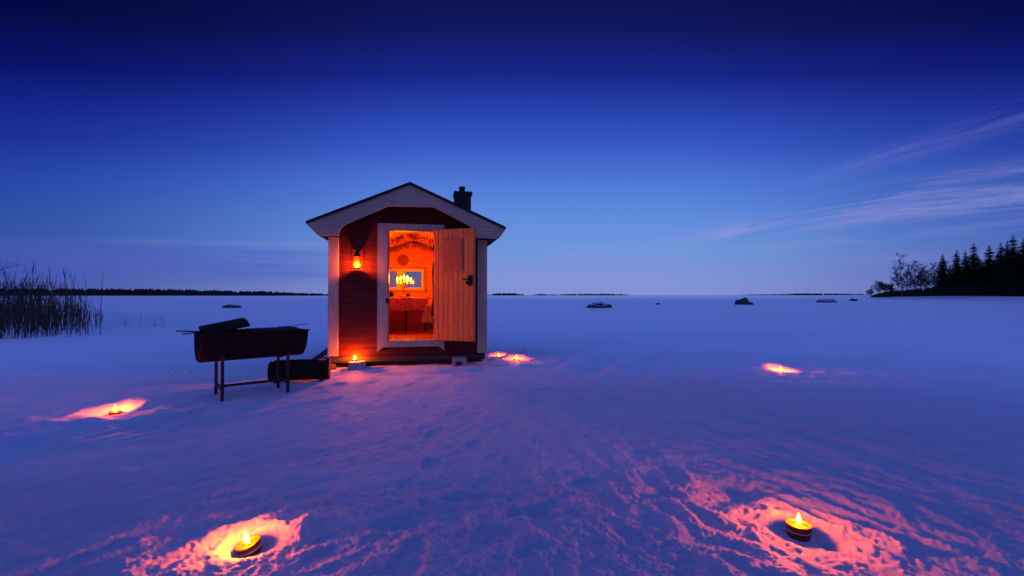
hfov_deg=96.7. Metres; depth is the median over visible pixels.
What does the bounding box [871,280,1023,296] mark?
undergrowth
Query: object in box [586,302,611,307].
rock
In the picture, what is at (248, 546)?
candle
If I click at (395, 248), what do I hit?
twig garland
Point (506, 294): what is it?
forest
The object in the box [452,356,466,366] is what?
concrete block
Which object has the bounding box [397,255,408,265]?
wall ornament
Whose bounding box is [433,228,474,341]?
door
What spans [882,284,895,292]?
bare bush
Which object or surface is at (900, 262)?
birch tree
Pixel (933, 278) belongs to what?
birch tree
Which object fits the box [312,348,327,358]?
plank
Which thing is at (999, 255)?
spruce tree
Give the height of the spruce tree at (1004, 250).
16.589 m
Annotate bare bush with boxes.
[866,289,874,296]
[870,279,887,292]
[876,282,890,292]
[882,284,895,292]
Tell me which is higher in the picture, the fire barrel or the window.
the window
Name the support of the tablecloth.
on the table
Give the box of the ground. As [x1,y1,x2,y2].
[0,295,1023,575]
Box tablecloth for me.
[389,297,428,310]
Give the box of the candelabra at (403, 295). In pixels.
[397,276,410,296]
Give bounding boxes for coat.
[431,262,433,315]
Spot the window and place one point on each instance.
(400, 270)
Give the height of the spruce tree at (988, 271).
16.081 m
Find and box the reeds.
[0,262,105,338]
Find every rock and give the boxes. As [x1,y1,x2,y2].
[222,304,241,307]
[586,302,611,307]
[734,297,752,304]
[816,299,836,301]
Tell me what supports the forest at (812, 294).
on the ground
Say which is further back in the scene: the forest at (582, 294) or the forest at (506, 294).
the forest at (582, 294)
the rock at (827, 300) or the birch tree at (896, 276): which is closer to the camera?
the rock at (827, 300)
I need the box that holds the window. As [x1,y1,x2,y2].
[389,267,426,291]
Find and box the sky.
[0,0,1023,294]
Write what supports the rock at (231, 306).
on the ground
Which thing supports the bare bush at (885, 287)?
on the ground
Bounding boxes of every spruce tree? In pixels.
[934,254,950,287]
[946,250,965,285]
[956,250,969,282]
[958,244,985,283]
[976,245,997,283]
[987,243,1006,285]
[995,235,1020,294]
[995,241,1012,283]
[1002,239,1023,295]
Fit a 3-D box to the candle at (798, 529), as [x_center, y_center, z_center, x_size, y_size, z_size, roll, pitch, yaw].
[1.400,1.157,2.223,0.115,0.114,0.115,0,-1,0]
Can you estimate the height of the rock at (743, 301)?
0.965 m
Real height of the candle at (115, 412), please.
0.124 m
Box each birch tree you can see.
[890,268,904,291]
[891,252,910,296]
[899,264,916,289]
[908,260,926,290]
[909,269,922,291]
[913,266,926,286]
[917,264,938,288]
[925,262,940,285]
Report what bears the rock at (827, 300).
on the ground
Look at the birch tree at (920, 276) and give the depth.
155.93 m
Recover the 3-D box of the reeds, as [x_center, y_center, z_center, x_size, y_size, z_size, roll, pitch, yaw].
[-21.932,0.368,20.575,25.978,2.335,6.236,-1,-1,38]
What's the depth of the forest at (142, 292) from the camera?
704.88 m
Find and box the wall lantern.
[353,250,360,268]
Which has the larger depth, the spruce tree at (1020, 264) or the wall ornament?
the spruce tree at (1020, 264)
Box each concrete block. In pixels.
[348,360,365,369]
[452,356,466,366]
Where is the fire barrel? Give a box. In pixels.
[267,359,330,382]
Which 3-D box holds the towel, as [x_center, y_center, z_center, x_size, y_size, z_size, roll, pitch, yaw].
[-1.554,0.490,8.513,0.322,0.359,0.032,0,-1,-11]
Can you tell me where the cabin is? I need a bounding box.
[306,182,505,364]
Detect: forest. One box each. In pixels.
[0,288,327,295]
[488,293,523,294]
[532,293,629,294]
[740,293,870,294]
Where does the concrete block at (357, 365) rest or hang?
on the ground
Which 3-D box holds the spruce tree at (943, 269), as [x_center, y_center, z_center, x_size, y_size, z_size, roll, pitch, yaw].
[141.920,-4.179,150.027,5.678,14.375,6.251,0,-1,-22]
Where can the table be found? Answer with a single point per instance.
(406, 322)
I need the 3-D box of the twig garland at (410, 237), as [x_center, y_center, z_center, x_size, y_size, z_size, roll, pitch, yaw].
[-1.830,-0.768,8.343,1.900,0.448,0.270,0,-1,-11]
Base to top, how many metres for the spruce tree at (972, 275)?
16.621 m
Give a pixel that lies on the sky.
(632, 147)
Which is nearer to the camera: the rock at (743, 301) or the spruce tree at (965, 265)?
the rock at (743, 301)
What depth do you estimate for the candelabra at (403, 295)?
8.64 m
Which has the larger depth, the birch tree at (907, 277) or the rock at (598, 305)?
the birch tree at (907, 277)
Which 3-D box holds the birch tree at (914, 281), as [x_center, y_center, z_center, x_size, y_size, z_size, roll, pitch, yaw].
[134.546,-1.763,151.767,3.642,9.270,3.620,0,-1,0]
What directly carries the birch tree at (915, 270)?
on the ground
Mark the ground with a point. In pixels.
(684, 435)
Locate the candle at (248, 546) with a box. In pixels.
[235,532,261,557]
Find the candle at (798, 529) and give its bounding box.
[785,513,812,541]
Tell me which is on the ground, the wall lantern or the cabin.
the cabin
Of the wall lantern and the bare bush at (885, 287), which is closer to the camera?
the wall lantern
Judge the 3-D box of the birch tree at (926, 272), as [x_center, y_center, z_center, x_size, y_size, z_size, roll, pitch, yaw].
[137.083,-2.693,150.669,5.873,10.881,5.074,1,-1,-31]
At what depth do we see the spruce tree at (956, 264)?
145.99 m
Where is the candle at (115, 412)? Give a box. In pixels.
[108,405,121,415]
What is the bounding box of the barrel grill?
[176,318,309,400]
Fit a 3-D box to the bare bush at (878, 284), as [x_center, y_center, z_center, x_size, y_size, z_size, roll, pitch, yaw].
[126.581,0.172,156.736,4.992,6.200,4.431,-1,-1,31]
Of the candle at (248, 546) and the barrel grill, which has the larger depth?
the barrel grill
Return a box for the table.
[405,297,429,331]
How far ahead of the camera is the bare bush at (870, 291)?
157.91 m
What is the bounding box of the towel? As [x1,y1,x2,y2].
[420,305,433,322]
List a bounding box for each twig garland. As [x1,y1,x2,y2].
[390,234,433,247]
[390,242,432,252]
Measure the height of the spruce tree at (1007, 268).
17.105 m

